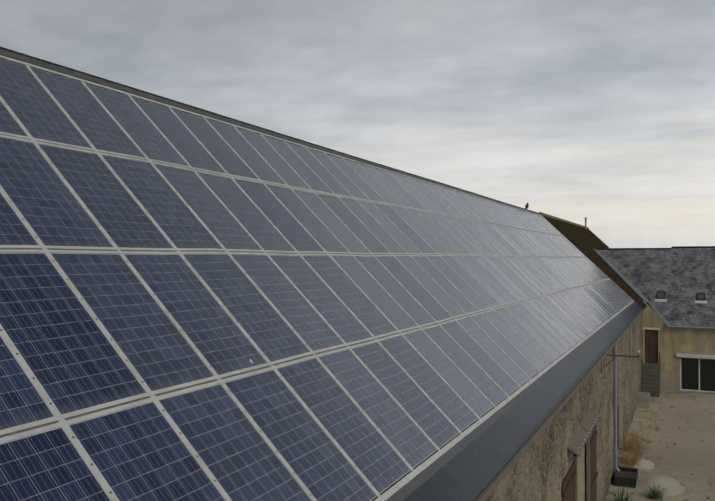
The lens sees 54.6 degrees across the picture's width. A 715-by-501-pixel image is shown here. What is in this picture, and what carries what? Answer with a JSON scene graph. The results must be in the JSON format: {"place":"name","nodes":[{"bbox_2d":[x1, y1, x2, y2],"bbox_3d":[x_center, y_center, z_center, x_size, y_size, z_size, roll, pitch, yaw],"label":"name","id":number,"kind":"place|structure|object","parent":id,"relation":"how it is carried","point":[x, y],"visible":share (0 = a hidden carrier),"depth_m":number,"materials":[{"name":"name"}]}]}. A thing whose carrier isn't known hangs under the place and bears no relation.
{"place":"outdoors","nodes":[
{"label":"outdoors","id":0,"kind":"place"},
{"bbox_2d":[0,0,714,247],"label":"sky","id":1,"kind":"structure","parent":0,"point":[600,111],"materials":[{"name":"grey"}]},
{"bbox_2d":[617,403,618,449],"bbox_3d":[11.988,8.286,32.325,0.070,2.620,3.495,0,-1,25],"label":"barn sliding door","id":2,"kind":"structure","parent":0,"point":[617,425],"depth_m":33.34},
{"bbox_2d":[615,469,635,478],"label":"tub water","id":3,"kind":"structure","parent":0,"point":[626,473],"depth_m":28.70,"materials":[{"name":"grey liquid"}]},
{"bbox_2d":[592,246,714,249],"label":"roof ridge","id":4,"kind":"structure","parent":0,"point":[693,247],"depth_m":53.06,"materials":[{"name":"grey metal"}]},
{"bbox_2d":[605,390,714,500],"bbox_3d":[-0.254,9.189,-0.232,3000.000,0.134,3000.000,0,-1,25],"label":"ground","id":5,"kind":"structure","parent":0,"point":[697,461],"depth_m":34.43,"materials":[{"name":"beige sand"}]},
{"bbox_2d":[485,304,649,500],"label":"barn wall","id":6,"kind":"structure","parent":5,"relation":"on","point":[529,486],"depth_m":19.69,"materials":[{"name":"beige stone"}]},
{"bbox_2d":[0,58,648,308],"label":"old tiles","id":7,"kind":"object","parent":6,"relation":"attached to","point":[584,241],"visible":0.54,"depth_m":50.79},
{"bbox_2d":[0,47,540,214],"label":"ridge cap","id":8,"kind":"object","parent":7,"relation":"on","point":[16,55],"visible":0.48,"depth_m":14.16,"materials":[{"name":"grey metal"}]},
{"bbox_2d":[0,55,633,500],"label":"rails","id":9,"kind":"object","parent":7,"relation":"on","point":[86,457],"visible":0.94,"depth_m":9.94,"materials":[{"name":"metal"}]},
{"bbox_2d":[0,134,609,437],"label":"rail groove","id":10,"kind":"object","parent":9,"relation":"on","point":[47,424],"visible":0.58,"depth_m":8.77},
{"bbox_2d":[0,71,619,494],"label":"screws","id":11,"kind":"object","parent":9,"relation":"attached to","point":[236,321],"visible":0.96,"depth_m":10.00,"materials":[{"name":"grey metal"}]},
{"bbox_2d":[0,59,632,500],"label":"solar panels","id":12,"kind":"object","parent":9,"relation":"on","point":[66,349],"visible":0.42,"depth_m":9.39,"materials":[{"name":"blue glass"}]},
{"bbox_2d":[475,306,646,500],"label":"fascia","id":13,"kind":"structure","parent":7,"relation":"attached to","point":[495,482],"depth_m":13.24,"materials":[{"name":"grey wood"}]},
{"bbox_2d":[539,212,588,228],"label":"ridge cap","id":14,"kind":"object","parent":7,"relation":"on","point":[557,218],"visible":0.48,"depth_m":55.45,"materials":[{"name":"grey metal"}]},
{"bbox_2d":[372,177,631,500],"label":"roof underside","id":15,"kind":"structure","parent":6,"relation":"attached to","point":[490,409],"depth_m":12.31,"materials":[{"name":"grey metal"}]},
{"bbox_2d":[403,224,642,500],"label":"zinc flashing","id":16,"kind":"object","parent":6,"relation":"attached to","point":[467,473],"visible":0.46,"depth_m":12.18,"materials":[{"name":"grey metal"}]},
{"bbox_2d":[385,301,635,500],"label":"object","id":17,"kind":"object","parent":16,"relation":"on","point":[416,482],"visible":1,"depth_m":11.20,"materials":[{"name":"grey metal"}]},
{"bbox_2d":[561,425,597,500],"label":"barn doors","id":18,"kind":"structure","parent":6,"relation":"attached to","point":[568,488],"depth_m":21.95,"materials":[{"name":"brown wood"}]},
{"bbox_2d":[573,436,589,500],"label":"barn jambs","id":19,"kind":"object","parent":6,"relation":"in","point":[587,469],"visible":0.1,"depth_m":21.52,"materials":[{"name":"brown wood"}]},
{"bbox_2d":[567,410,600,461],"bbox_3d":[6.699,5.365,20.315,0.356,0.418,4.992,0,-1,25],"label":"canopy","id":20,"kind":"object","parent":6,"relation":"attached to","point":[577,440],"visible":0.88,"depth_m":19.81,"materials":[{"name":"grey"}]},
{"bbox_2d":[577,369,626,500],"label":"barn reveal","id":21,"kind":"object","parent":6,"relation":"attached to","point":[581,476],"visible":0.27,"depth_m":21.63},
{"bbox_2d":[613,321,635,470],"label":"pipes","id":22,"kind":"object","parent":6,"relation":"attached to","point":[615,410],"visible":0.75,"depth_m":29.14,"materials":[{"name":"grey metal"}]},
{"bbox_2d":[493,316,642,500],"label":"wall stones","id":23,"kind":"object","parent":5,"relation":"on","point":[537,445],"depth_m":25.01,"materials":[{"name":"stone"}]},
{"bbox_2d":[613,466,637,487],"bbox_3d":[11.074,9.363,28.597,0.830,0.420,1.500,0,-1,25],"label":"tub","id":24,"kind":"object","parent":5,"relation":"on","point":[629,482],"visible":0.46,"depth_m":27.98,"materials":[{"name":"grey plastic"}]},
{"bbox_2d":[601,334,659,396],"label":"iron","id":25,"kind":"object","parent":5,"relation":"on","point":[642,366],"visible":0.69,"depth_m":45.81,"materials":[{"name":"brown metal"}]},
{"bbox_2d":[641,363,660,396],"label":"stair stone","id":26,"kind":"object","parent":5,"relation":"on","point":[651,373],"visible":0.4,"depth_m":47.11,"materials":[{"name":"grey stone"}]},
{"bbox_2d":[604,390,711,500],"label":"green plants","id":27,"kind":"object","parent":5,"relation":"on","point":[656,495],"visible":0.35,"depth_m":26.53,"materials":[{"name":"green plant"}]},
{"bbox_2d":[618,391,711,498],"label":"dry plants","id":28,"kind":"object","parent":5,"relation":"on","point":[627,462],"visible":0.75,"depth_m":32.43,"materials":[{"name":"brown plant"}]},
{"bbox_2d":[632,390,710,500],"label":"yard stones","id":29,"kind":"object","parent":5,"relation":"on","point":[676,444],"visible":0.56,"depth_m":33.90,"materials":[{"name":"grey stone"}]},
{"bbox_2d":[633,459,714,500],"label":"ground patches","id":30,"kind":"object","parent":5,"relation":"on","point":[676,486],"visible":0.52,"depth_m":27.90,"materials":[{"name":"beige stone"}]},
{"bbox_2d":[636,390,714,408],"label":"grey stone","id":31,"kind":"object","parent":5,"relation":"on","point":[643,400],"visible":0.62,"depth_m":42.97,"materials":[{"name":"grey stone"}]},
{"bbox_2d":[643,300,714,390],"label":"house wall","id":32,"kind":"structure","parent":5,"relation":"on","point":[672,342],"depth_m":48.24,"materials":[{"name":"beige paint"}]},
{"bbox_2d":[645,330,657,363],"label":"house door","id":33,"kind":"structure","parent":32,"relation":"in","point":[651,341],"depth_m":48.94,"materials":[{"name":"brown wood"}]},
{"bbox_2d":[643,327,659,329],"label":"lintel","id":34,"kind":"structure","parent":32,"relation":"attached to","point":[647,328],"depth_m":48.88,"materials":[{"name":"paint"}]},
{"bbox_2d":[599,249,714,326],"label":"slate roof","id":35,"kind":"structure","parent":32,"relation":"attached to","point":[681,278],"depth_m":51.01,"materials":[{"name":"grey stone"}]},
{"bbox_2d":[594,249,669,325],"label":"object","id":36,"kind":"object","parent":35,"relation":"on","point":[636,290],"visible":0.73,"depth_m":51.60,"materials":[{"name":"grey metal"}]},
{"bbox_2d":[655,299,706,303],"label":"skylight flashing","id":37,"kind":"object","parent":35,"relation":"on","point":[665,300],"visible":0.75,"depth_m":49.75,"materials":[{"name":"white paint"}]},
{"bbox_2d":[657,291,704,300],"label":"skylight frame","id":38,"kind":"object","parent":35,"relation":"in","point":[664,295],"visible":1,"depth_m":49.93,"materials":[{"name":"grey metal"}]},
{"bbox_2d":[658,292,704,298],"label":"skylight glass","id":39,"kind":"object","parent":38,"relation":"in","point":[661,295],"visible":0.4,"depth_m":50.00,"materials":[{"name":"grey glass"}]},
{"bbox_2d":[667,326,714,328],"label":"gutter","id":40,"kind":"object","parent":32,"relation":"attached to","point":[691,327],"visible":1,"depth_m":47.52,"materials":[{"name":"grey metal"}]},
{"bbox_2d":[677,353,714,391],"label":"white frames","id":41,"kind":"structure","parent":32,"relation":"attached to","point":[699,357],"depth_m":47.62,"materials":[{"name":"paint"}]},
{"bbox_2d":[681,358,714,390],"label":"glass","id":42,"kind":"object","parent":41,"relation":"attached to","point":[689,373],"visible":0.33,"depth_m":47.71,"materials":[{"name":"black glass"}]}
]}

